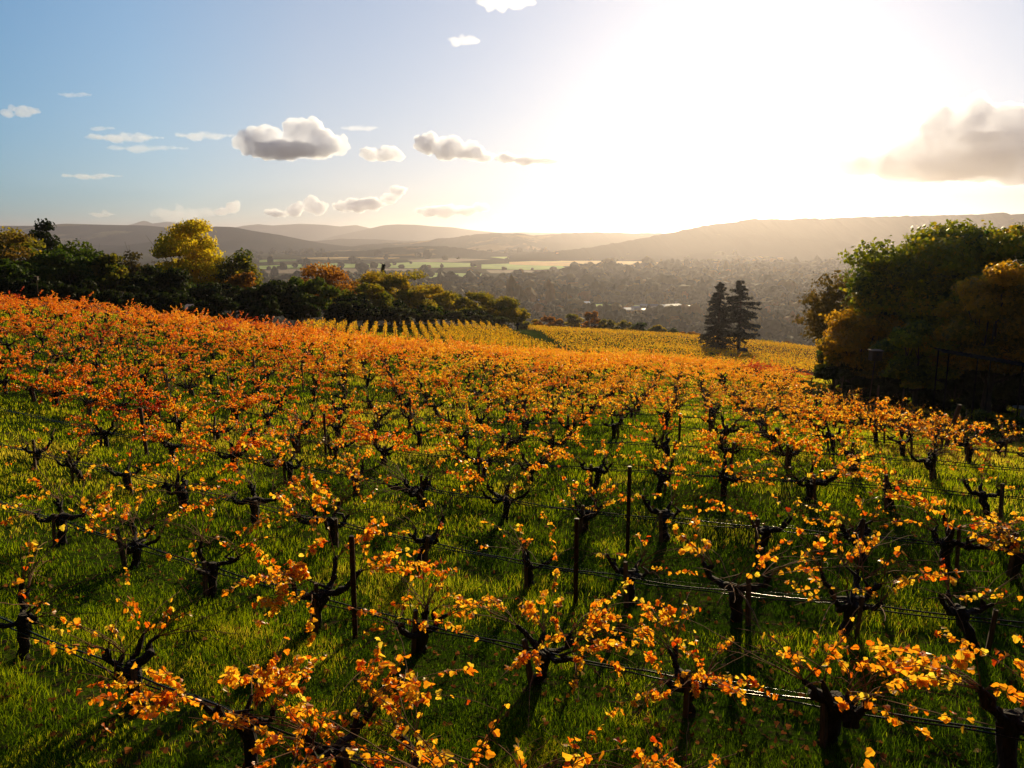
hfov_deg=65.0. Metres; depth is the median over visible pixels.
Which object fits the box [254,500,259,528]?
wooden stake
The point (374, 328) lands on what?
trellised vine row
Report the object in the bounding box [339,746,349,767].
wooden stake
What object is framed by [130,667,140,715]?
wooden stake
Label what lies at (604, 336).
trellised vine row
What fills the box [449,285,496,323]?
oak tree
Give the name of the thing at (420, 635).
grapevine
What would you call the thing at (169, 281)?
oak tree
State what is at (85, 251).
oak tree
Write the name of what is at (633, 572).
grapevine
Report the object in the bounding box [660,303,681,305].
warehouse
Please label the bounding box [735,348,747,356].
boulder
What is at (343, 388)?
grapevine
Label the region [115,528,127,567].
wooden stake
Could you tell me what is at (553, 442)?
grapevine
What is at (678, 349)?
trellised vine row
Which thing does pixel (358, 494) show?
wooden stake
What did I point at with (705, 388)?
grapevine
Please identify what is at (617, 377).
grapevine
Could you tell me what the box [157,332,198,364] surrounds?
grapevine
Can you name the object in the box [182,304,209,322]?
hut
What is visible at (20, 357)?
grapevine
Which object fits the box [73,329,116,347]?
grapevine
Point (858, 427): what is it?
grapevine
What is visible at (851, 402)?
grapevine
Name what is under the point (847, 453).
grapevine
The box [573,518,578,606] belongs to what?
line post
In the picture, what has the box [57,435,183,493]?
grapevine
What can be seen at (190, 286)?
oak tree
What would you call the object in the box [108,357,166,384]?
grapevine
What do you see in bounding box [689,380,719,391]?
grapevine
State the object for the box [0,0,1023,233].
sky
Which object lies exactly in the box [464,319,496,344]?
trellised vine row
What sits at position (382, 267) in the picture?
fir tree
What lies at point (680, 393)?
grapevine
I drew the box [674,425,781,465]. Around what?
grapevine
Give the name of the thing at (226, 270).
oak tree
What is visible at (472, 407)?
grapevine
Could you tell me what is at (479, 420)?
grapevine
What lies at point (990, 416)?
shrub
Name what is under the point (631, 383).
grapevine
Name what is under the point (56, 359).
grapevine
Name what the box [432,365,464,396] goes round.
grapevine
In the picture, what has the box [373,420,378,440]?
wooden stake
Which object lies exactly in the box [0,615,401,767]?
irrigation hose
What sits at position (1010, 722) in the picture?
grapevine
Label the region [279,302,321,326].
shrub tree
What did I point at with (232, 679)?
grapevine
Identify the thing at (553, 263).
field
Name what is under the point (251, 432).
grapevine
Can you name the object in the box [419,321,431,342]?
trellised vine row
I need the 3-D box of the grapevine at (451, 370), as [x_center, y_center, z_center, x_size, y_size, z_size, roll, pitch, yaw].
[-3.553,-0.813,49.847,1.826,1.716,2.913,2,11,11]
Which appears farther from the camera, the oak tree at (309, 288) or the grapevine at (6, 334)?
the oak tree at (309, 288)
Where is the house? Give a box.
[630,306,640,309]
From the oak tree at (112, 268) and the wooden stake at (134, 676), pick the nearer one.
the wooden stake at (134, 676)
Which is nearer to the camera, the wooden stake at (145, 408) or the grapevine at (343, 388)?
the wooden stake at (145, 408)
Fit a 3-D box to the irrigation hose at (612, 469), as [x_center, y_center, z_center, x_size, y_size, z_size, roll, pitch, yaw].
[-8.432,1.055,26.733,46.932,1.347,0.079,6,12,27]
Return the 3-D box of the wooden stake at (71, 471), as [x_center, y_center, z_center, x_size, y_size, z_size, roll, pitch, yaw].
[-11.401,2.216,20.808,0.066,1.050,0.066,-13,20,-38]
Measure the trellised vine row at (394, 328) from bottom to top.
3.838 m
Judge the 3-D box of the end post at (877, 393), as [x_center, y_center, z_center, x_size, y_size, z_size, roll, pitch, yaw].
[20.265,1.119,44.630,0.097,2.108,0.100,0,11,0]
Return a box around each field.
[259,259,295,261]
[259,263,369,268]
[265,269,417,273]
[308,257,395,259]
[377,262,476,267]
[408,258,489,261]
[429,273,480,277]
[481,263,564,269]
[487,270,533,272]
[509,261,656,265]
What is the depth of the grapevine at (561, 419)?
28.67 m
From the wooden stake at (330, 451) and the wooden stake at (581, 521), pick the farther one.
the wooden stake at (330, 451)
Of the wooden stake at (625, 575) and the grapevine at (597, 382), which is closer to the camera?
the wooden stake at (625, 575)
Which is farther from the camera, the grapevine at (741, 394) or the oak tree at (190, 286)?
the oak tree at (190, 286)
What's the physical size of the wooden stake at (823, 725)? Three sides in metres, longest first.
0.890 x 0.066 x 0.066 m
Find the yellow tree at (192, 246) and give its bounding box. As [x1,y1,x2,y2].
[148,218,226,284]
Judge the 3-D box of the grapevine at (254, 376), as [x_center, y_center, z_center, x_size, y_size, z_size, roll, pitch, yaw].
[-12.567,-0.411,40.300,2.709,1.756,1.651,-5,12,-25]
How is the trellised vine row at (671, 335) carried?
on the ground at (700, 715)
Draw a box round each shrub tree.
[0,276,55,301]
[49,278,102,309]
[92,285,153,311]
[142,290,196,314]
[188,293,238,321]
[231,294,284,322]
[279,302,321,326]
[359,307,387,328]
[383,306,415,329]
[410,309,442,322]
[443,310,468,325]
[467,312,494,326]
[490,316,510,330]
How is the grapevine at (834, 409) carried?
on the ground at (700, 715)
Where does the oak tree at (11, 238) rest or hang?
on the ground at (700, 715)
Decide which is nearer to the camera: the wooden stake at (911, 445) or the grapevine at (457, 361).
the wooden stake at (911, 445)
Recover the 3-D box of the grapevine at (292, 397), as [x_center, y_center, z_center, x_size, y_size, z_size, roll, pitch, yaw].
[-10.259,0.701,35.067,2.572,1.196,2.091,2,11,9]
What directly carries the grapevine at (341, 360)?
on the ground at (700, 715)
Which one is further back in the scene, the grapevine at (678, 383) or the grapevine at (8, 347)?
the grapevine at (678, 383)
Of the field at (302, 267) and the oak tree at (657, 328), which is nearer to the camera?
the oak tree at (657, 328)
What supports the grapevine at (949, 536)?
on the ground at (700, 715)
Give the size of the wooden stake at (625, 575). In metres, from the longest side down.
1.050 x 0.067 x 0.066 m
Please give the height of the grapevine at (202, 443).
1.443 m
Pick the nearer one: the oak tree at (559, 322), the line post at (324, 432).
the line post at (324, 432)
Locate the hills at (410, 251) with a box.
[295,246,535,257]
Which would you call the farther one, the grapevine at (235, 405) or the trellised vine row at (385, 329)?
the trellised vine row at (385, 329)
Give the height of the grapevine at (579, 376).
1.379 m
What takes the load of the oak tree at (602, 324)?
on the ground at (700, 715)
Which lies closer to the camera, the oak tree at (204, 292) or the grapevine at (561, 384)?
the grapevine at (561, 384)
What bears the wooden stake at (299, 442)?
on the ground at (700, 715)
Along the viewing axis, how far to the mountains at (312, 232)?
13794.12 m
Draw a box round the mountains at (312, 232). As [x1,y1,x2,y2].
[131,221,368,240]
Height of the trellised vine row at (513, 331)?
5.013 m
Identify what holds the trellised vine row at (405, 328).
on the ground at (700, 715)
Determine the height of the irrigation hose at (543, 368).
2.361 m
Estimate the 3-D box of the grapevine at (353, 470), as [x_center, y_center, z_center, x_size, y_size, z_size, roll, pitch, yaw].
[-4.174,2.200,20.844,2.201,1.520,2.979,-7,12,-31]
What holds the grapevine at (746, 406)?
on the ground at (700, 715)
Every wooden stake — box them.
[3,379,5,394]
[31,385,34,401]
[32,440,36,469]
[51,513,55,545]
[67,450,73,481]
[85,398,89,415]
[100,427,102,446]
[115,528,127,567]
[127,471,133,494]
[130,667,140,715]
[144,407,148,427]
[174,412,178,433]
[176,482,180,506]
[202,561,208,597]
[213,416,215,440]
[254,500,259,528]
[282,464,286,482]
[298,434,300,453]
[314,582,318,634]
[327,436,332,458]
[334,518,338,547]
[338,416,340,437]
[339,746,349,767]
[356,471,360,497]
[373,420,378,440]
[384,446,386,465]
[411,608,417,654]
[420,427,421,446]
[420,475,422,509]
[423,535,429,565]
[466,431,467,449]
[477,451,479,476]
[521,638,534,685]
[524,553,527,589]
[579,505,584,533]
[589,464,592,488]
[616,422,619,439]
[623,561,628,607]
[658,511,662,542]
[664,466,666,493]
[671,440,676,462]
[682,669,690,718]
[724,424,727,444]
[729,442,735,464]
[745,574,750,626]
[754,518,759,552]
[784,444,789,468]
[813,474,816,503]
[819,690,827,748]
[826,431,829,451]
[849,442,854,471]
[854,595,864,638]
[856,518,865,562]
[884,474,887,509]
[910,438,912,458]
[930,449,937,480]
[954,525,960,570]
[965,442,969,464]
[985,609,998,654]
[998,483,1004,519]
[1004,438,1007,455]
[1005,532,1018,579]
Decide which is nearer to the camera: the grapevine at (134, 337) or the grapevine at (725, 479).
the grapevine at (725, 479)
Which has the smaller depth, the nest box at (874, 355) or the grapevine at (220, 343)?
the nest box at (874, 355)
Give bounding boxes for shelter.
[932,347,1023,418]
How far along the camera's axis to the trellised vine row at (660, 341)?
195.83 m
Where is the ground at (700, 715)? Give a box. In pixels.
[0,251,1023,767]
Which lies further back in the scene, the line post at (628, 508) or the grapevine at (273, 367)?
the grapevine at (273, 367)
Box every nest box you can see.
[34,276,39,303]
[867,349,883,407]
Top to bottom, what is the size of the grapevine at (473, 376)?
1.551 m
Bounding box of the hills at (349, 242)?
[313,239,417,245]
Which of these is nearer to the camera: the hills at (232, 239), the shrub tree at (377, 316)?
the shrub tree at (377, 316)
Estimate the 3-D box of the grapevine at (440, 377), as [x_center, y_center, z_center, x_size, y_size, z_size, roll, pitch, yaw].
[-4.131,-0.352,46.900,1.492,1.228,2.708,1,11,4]
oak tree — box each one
[0,226,45,293]
[0,229,36,292]
[0,258,45,301]
[5,248,102,306]
[14,218,65,305]
[48,238,127,309]
[83,253,133,311]
[116,264,193,315]
[119,243,159,315]
[178,282,207,315]
[188,281,243,322]
[199,247,263,320]
[221,271,260,312]
[231,279,300,323]
[259,275,344,321]
[323,295,379,330]
[330,282,394,313]
[352,269,428,324]
[382,297,417,326]
[396,282,445,323]
[410,304,448,323]
[423,290,467,323]
[444,309,485,323]
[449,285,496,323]
[479,287,522,323]
[513,306,530,332]
[514,321,530,329]
[534,315,555,329]
[553,319,565,328]
[564,313,584,331]
[581,310,599,332]
[597,319,618,333]
[616,319,638,334]
[631,322,648,334]
[648,325,666,334]
[665,328,678,336]
[680,331,699,336]
[791,270,856,384]
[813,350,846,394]
[815,305,906,400]
[837,218,1021,335]
[868,317,963,411]
[926,218,1023,411]
[926,259,1023,415]
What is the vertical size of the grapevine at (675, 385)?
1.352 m
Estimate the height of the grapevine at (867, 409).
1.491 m
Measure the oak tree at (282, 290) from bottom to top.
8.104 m
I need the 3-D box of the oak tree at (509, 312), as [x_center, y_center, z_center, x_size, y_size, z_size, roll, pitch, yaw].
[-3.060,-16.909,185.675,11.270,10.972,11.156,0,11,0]
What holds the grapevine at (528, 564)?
on the ground at (700, 715)
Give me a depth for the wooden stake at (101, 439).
25.26 m
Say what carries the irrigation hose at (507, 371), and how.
on the ground at (700, 715)
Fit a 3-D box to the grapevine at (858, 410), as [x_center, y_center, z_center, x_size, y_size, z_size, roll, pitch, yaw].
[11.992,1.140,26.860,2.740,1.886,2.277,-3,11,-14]
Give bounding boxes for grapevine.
[0,314,46,341]
[0,315,17,324]
[0,321,30,336]
[0,327,35,351]
[0,329,23,341]
[0,345,38,372]
[0,348,24,369]
[0,354,19,367]
[0,359,28,393]
[0,416,80,467]
[0,464,135,550]
[0,497,128,659]
[1,363,60,400]
[5,432,101,480]
[7,312,53,332]
[11,339,62,358]
[13,321,56,346]
[19,565,271,708]
[20,345,66,379]
[27,366,94,406]
[28,318,68,336]
[29,342,84,364]
[30,352,105,378]
[43,321,89,339]
[43,369,129,413]
[46,328,77,350]
[47,341,107,367]
[50,360,118,387]
[52,480,226,584]
[55,401,149,446]
[57,337,95,352]
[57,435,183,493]
[60,342,126,373]
[61,630,368,767]
[70,324,102,342]
[71,333,128,359]
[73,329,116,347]
[81,366,168,420]
[86,317,120,335]
[90,364,146,397]
[92,346,150,379]
[97,331,127,351]
[101,385,175,425]
[102,322,144,341]
[103,340,135,364]
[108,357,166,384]
[114,441,237,507]
[116,327,155,345]
[120,376,173,401]
[121,336,162,355]
[123,336,165,368]
[132,409,217,464]
[136,350,179,372]
[138,338,176,359]
[145,394,208,433]
[146,362,193,389]
[146,477,317,596]
[153,331,186,346]
[154,369,208,409]
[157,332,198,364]
[157,367,219,395]
[164,419,287,471]
[170,350,214,377]
[172,410,258,440]
[179,341,209,355]
[182,453,323,527]
[183,360,233,383]
[188,637,496,767]
[191,349,213,368]
[192,379,240,400]
[193,344,226,358]
[197,356,241,372]
[197,380,267,421]
[206,427,353,482]
[208,335,238,352]
[214,377,283,402]
[216,331,259,356]
[216,363,249,387]
[217,340,253,364]
[220,469,416,545]
[222,478,467,646]
[223,413,295,443]
[224,358,261,376]
[226,345,269,368]
[232,361,278,392]
[238,384,301,427]
[244,346,276,360]
[245,356,287,380]
[249,384,299,411]
[250,415,329,452]
[266,345,299,364]
[266,359,318,384]
[268,348,288,370]
[273,370,296,396]
[273,397,345,431]
[278,372,340,401]
[283,352,315,375]
[283,413,392,458]
[285,348,315,363]
[292,359,332,388]
[296,672,541,767]
[297,362,336,375]
[300,436,387,499]
[303,352,336,370]
[305,385,376,420]
[305,394,368,438]
[310,377,361,404]
[310,689,641,767]
[312,341,336,361]
[318,356,363,383]
[321,349,364,372]
[324,366,364,393]
[325,554,515,699]
[330,348,359,366]
[331,413,420,464]
[338,406,405,438]
[345,347,379,368]
[345,393,417,424]
[346,364,397,386]
[347,439,485,517]
[348,387,388,408]
[355,484,488,564]
[357,361,386,377]
[368,352,397,372]
[371,370,419,401]
[372,369,414,389]
[375,360,409,378]
[382,395,432,428]
[391,360,432,374]
[394,363,440,383]
[394,379,429,413]
[398,395,462,445]
[400,359,451,393]
[403,383,455,403]
[408,355,441,370]
[413,423,539,477]
[414,384,462,417]
[416,397,477,431]
[420,399,507,448]
[420,447,564,524]
[430,367,451,385]
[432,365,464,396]
[433,353,471,368]
[433,565,658,725]
[439,357,472,382]
[439,382,464,406]
[441,396,499,433]
[445,392,499,419]
[448,366,486,388]
[448,374,500,399]
[462,358,479,376]
[463,379,511,408]
[470,420,549,455]
[475,357,510,381]
[475,363,497,385]
[476,370,500,393]
[476,390,542,420]
[479,434,579,481]
[481,514,573,588]
[485,364,527,384]
[486,379,550,409]
[489,377,524,401]
[492,366,537,383]
[497,364,544,395]
[497,398,544,435]
[510,364,544,376]
[512,366,546,388]
[516,392,589,422]
[517,379,557,403]
[520,414,601,454]
[522,714,736,767]
[524,374,569,398]
[527,402,599,436]
[528,362,554,383]
[532,465,652,537]
[533,363,572,381]
[539,380,577,413]
[541,368,584,389]
[542,376,577,392]
[542,434,657,486]
[545,382,587,406]
[554,392,625,423]
[556,510,704,605]
[558,366,590,380]
[566,372,609,401]
[566,380,603,396]
[566,387,619,413]
[573,724,720,767]
[575,375,610,387]
[575,397,651,438]
[582,377,629,399]
[584,384,629,408]
[587,371,612,385]
[587,393,654,425]
[588,591,780,742]
[593,371,640,394]
[597,460,731,541]
[602,369,647,393]
[602,441,718,491]
[603,386,661,411]
[606,368,642,389]
[611,394,660,416]
[612,380,660,401]
[617,372,646,383]
[624,406,707,461]
[629,382,667,399]
[634,374,679,388]
[639,369,668,386]
[641,389,686,427]
[645,384,702,419]
[645,511,870,641]
[655,391,689,404]
[657,384,704,412]
[661,379,692,391]
[664,378,692,388]
[667,377,695,395]
[672,606,1001,767]
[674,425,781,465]
[674,438,789,496]
[678,401,731,428]
[678,402,773,445]
[680,378,727,405]
[683,380,724,395]
[689,377,724,396]
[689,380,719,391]
[691,392,733,414]
[696,391,744,416]
[697,482,851,550]
[699,392,732,412]
[710,389,780,419]
[713,379,754,392]
[717,385,753,400]
[719,383,755,405]
[720,396,768,409]
[729,376,767,408]
[731,410,814,447]
[731,426,900,501]
[732,403,801,433]
[742,387,778,402]
[743,388,794,418]
[743,414,847,472]
[749,384,782,396]
[754,390,782,410]
[755,384,813,411]
[759,507,992,658]
[762,394,815,419]
[763,377,788,398]
[767,383,803,403]
[767,396,808,423]
[770,397,841,429]
[774,396,831,412]
[777,402,863,437]
[779,383,803,404]
[781,475,943,561]
[784,404,885,451]
[793,385,827,401]
[794,745,880,767]
[801,390,837,405]
[804,399,855,422]
[805,390,841,405]
[809,420,880,471]
[812,394,854,414]
[812,400,892,430]
[812,402,864,426]
[815,626,1023,767]
[820,395,920,442]
[823,451,965,513]
[825,386,866,402]
[825,387,874,405]
[837,388,875,414]
[837,395,885,412]
[843,394,903,418]
[852,470,1023,569]
[854,397,915,431]
[856,399,873,424]
[858,410,943,456]
[862,403,940,439]
[862,425,984,479]
[867,400,924,428]
[876,400,931,421]
[878,523,1023,651]
[888,408,932,426]
[895,407,959,436]
[895,407,1022,472]
[896,407,976,448]
[921,448,1023,518]
[925,413,986,440]
[926,490,1023,579]
[977,428,1023,467]
[979,414,1023,455]
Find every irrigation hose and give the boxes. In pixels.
[0,310,947,430]
[0,406,1023,551]
[0,441,1023,628]
[0,500,1023,740]
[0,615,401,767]
[4,330,1012,443]
[6,383,1023,499]
[7,320,981,436]
[8,362,1023,470]
[11,301,922,423]
[11,344,1023,453]
[21,307,945,428]
[47,304,851,410]
[85,308,881,410]
[138,314,863,404]
[173,318,819,397]
[204,322,823,396]
[265,329,817,390]
[294,334,819,393]
[313,335,817,387]
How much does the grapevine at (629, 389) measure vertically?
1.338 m
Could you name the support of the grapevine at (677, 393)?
on the ground at (700, 715)
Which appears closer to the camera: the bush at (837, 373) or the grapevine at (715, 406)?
the grapevine at (715, 406)
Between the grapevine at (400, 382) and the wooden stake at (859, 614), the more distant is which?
the grapevine at (400, 382)
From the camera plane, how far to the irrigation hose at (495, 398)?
38.05 m
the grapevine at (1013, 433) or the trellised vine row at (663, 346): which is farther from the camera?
the trellised vine row at (663, 346)
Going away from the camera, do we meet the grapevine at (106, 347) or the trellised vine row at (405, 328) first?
the grapevine at (106, 347)
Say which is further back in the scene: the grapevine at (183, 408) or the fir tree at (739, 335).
the fir tree at (739, 335)
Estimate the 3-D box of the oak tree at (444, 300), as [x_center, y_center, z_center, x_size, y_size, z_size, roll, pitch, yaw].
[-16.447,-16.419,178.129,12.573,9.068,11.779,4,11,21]
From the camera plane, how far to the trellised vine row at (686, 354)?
150.26 m
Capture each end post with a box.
[138,407,148,454]
[876,385,879,407]
[901,389,904,412]
[944,404,961,446]
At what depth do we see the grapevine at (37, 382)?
32.11 m
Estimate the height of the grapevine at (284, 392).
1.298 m
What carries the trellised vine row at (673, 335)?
on the ground at (700, 715)
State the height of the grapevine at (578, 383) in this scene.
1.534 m
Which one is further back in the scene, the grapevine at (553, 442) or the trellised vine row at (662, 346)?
the trellised vine row at (662, 346)
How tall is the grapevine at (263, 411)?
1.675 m
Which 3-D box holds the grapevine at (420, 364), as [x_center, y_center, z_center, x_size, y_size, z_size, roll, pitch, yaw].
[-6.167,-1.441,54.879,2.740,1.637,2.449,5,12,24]
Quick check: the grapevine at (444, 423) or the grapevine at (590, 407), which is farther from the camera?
the grapevine at (590, 407)
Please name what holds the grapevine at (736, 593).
on the ground at (700, 715)
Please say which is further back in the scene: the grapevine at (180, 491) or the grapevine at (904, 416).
the grapevine at (904, 416)
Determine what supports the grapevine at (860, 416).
on the ground at (700, 715)
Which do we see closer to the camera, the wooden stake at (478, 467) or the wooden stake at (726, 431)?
the wooden stake at (478, 467)
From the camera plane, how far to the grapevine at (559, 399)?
36.07 m
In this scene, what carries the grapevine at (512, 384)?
on the ground at (700, 715)
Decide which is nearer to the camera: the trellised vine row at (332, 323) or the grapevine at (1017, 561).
the grapevine at (1017, 561)
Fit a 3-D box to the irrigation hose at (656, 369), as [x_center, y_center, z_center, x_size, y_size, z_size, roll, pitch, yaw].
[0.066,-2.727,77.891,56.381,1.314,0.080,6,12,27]
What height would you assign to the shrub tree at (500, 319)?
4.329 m
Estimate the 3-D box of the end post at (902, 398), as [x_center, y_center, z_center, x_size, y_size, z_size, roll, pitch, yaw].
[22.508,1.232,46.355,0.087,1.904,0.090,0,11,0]
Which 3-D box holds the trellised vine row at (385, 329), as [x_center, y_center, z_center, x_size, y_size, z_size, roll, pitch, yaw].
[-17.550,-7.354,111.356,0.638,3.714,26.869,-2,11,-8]
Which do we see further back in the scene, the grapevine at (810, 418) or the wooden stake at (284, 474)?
the grapevine at (810, 418)
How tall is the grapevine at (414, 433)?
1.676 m
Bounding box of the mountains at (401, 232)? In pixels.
[318,224,560,240]
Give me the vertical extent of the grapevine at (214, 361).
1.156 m
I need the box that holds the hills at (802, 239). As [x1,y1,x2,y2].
[509,212,1023,262]
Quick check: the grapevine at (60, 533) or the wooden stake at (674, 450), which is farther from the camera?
the wooden stake at (674, 450)
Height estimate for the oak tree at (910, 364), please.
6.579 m
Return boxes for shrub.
[950,404,969,417]
[971,409,998,427]
[1008,416,1023,429]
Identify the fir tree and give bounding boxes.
[381,264,385,324]
[698,282,736,349]
[720,280,761,349]
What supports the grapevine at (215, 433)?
on the ground at (700, 715)
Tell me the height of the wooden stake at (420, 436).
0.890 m
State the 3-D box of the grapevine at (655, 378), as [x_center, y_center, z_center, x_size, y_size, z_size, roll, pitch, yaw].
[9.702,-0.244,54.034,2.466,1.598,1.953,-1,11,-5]
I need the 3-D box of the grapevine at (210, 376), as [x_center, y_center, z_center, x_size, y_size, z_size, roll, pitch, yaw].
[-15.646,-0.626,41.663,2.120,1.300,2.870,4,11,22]
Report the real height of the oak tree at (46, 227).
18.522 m
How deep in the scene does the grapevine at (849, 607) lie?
12.31 m
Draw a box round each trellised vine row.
[302,318,315,327]
[312,317,325,334]
[323,318,335,332]
[335,318,346,333]
[348,320,357,333]
[360,320,368,334]
[372,320,378,336]
[382,320,386,339]
[393,321,397,337]
[402,320,408,339]
[410,320,419,341]
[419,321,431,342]
[427,320,441,340]
[435,321,452,343]
[442,320,463,345]
[450,321,474,348]
[457,320,484,344]
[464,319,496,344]
[472,320,507,349]
[480,321,519,349]
[488,321,531,347]
[495,323,543,349]
[502,324,556,350]
[527,327,811,349]
[527,328,808,349]
[528,325,815,349]
[528,326,808,347]
[528,326,814,349]
[529,325,811,347]
[529,326,809,346]
[530,325,815,349]
[531,325,815,349]
[532,325,817,353]
[533,325,815,352]
[533,325,818,351]
[536,328,814,356]
[537,328,816,355]
[538,327,813,353]
[539,329,815,356]
[540,329,815,358]
[542,330,814,358]
[545,332,816,362]
[546,333,815,361]
[548,333,816,359]
[548,334,813,360]
[550,336,818,363]
[552,337,817,365]
[553,338,815,364]
[555,339,816,367]
[557,340,820,365]
[559,342,816,366]
[561,343,813,368]
[565,343,813,368]
[570,344,817,366]
[576,346,812,369]
[581,346,806,370]
[586,346,813,371]
[593,348,813,371]
[599,348,813,372]
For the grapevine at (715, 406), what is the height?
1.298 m
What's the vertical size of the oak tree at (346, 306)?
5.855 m
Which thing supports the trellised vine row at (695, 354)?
on the ground at (700, 715)
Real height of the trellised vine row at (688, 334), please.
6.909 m
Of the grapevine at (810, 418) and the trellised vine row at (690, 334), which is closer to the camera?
the grapevine at (810, 418)
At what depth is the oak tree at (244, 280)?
120.31 m
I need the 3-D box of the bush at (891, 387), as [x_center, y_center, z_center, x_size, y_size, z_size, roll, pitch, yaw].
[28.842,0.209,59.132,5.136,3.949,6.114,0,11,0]
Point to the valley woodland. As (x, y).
(775, 286)
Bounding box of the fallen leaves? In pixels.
[0,412,1023,767]
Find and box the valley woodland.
[222,245,1016,350]
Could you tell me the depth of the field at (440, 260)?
3604.63 m
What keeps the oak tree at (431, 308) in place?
on the ground at (700, 715)
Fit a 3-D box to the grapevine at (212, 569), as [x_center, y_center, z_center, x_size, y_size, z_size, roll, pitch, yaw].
[-5.178,2.797,14.280,2.844,1.909,2.253,8,13,35]
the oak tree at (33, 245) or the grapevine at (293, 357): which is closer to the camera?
the grapevine at (293, 357)
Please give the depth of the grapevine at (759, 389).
50.87 m
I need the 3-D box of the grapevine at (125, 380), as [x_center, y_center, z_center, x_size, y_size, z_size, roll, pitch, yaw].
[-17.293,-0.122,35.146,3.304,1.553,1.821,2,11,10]
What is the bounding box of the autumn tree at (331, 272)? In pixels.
[288,262,364,323]
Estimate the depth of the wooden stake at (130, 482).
19.84 m
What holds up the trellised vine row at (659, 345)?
on the ground at (700, 715)
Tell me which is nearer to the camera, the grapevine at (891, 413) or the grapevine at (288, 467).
the grapevine at (288, 467)
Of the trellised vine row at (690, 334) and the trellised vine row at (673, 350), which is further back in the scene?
the trellised vine row at (690, 334)
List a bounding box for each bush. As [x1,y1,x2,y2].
[813,362,890,399]
[868,372,950,407]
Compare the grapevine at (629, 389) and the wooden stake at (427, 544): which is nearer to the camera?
the wooden stake at (427, 544)
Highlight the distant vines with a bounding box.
[0,286,830,396]
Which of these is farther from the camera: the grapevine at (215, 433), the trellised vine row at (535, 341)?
the trellised vine row at (535, 341)
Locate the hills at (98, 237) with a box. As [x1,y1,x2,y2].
[0,224,169,250]
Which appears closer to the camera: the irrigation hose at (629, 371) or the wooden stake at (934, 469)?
the wooden stake at (934, 469)
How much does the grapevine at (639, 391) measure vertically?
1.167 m
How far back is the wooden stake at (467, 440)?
26.74 m
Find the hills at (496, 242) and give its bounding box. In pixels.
[332,232,663,251]
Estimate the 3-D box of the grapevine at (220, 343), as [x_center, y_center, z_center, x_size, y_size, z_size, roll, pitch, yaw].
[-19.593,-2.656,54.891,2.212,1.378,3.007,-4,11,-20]
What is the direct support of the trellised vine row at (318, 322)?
on the ground at (700, 715)
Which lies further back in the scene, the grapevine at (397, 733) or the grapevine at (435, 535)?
the grapevine at (435, 535)
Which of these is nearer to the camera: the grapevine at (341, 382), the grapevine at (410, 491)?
the grapevine at (410, 491)
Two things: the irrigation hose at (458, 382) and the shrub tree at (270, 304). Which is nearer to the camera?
the irrigation hose at (458, 382)
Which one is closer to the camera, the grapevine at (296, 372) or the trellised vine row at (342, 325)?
the grapevine at (296, 372)
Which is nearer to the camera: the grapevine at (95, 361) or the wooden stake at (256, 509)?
the wooden stake at (256, 509)
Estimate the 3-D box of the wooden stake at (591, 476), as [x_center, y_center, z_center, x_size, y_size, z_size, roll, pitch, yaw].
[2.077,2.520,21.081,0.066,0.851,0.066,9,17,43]
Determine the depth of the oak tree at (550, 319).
262.20 m
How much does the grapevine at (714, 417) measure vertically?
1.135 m
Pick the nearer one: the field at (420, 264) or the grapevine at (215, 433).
the grapevine at (215, 433)
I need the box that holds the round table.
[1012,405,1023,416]
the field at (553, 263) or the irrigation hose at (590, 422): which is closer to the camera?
the irrigation hose at (590, 422)
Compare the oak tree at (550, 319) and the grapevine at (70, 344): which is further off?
the oak tree at (550, 319)
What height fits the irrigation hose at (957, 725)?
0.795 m
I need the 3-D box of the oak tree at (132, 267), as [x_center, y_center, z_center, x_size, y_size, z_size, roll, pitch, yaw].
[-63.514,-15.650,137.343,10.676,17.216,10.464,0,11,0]
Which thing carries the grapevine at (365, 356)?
on the ground at (700, 715)
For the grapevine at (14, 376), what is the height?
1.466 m
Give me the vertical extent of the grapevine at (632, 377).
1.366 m
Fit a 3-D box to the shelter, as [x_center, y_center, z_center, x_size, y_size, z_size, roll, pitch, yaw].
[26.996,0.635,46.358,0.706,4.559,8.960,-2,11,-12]
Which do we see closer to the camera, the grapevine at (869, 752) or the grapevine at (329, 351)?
the grapevine at (869, 752)
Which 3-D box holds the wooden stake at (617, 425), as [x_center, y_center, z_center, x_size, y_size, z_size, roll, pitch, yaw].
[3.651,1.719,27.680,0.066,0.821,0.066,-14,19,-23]
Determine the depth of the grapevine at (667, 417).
30.42 m
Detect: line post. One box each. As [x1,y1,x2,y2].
[301,364,303,392]
[323,413,326,455]
[349,535,357,638]
[409,397,411,429]
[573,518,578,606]
[625,466,631,553]
[678,413,681,443]
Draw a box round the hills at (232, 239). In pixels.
[93,226,349,252]
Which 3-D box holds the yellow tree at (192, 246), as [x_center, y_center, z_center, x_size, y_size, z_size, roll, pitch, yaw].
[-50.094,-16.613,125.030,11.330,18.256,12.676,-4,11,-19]
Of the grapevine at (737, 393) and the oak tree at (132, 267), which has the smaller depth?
the grapevine at (737, 393)
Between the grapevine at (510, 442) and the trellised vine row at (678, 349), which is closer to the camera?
the grapevine at (510, 442)
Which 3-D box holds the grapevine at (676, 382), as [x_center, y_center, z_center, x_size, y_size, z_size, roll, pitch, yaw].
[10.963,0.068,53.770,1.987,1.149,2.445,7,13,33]
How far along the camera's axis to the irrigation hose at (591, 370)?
63.10 m
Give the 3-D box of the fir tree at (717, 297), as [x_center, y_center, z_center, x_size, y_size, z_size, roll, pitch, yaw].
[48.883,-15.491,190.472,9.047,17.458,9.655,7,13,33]
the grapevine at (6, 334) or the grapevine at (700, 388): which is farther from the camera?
the grapevine at (700, 388)
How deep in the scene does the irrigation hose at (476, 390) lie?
42.15 m
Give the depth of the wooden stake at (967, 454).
22.69 m

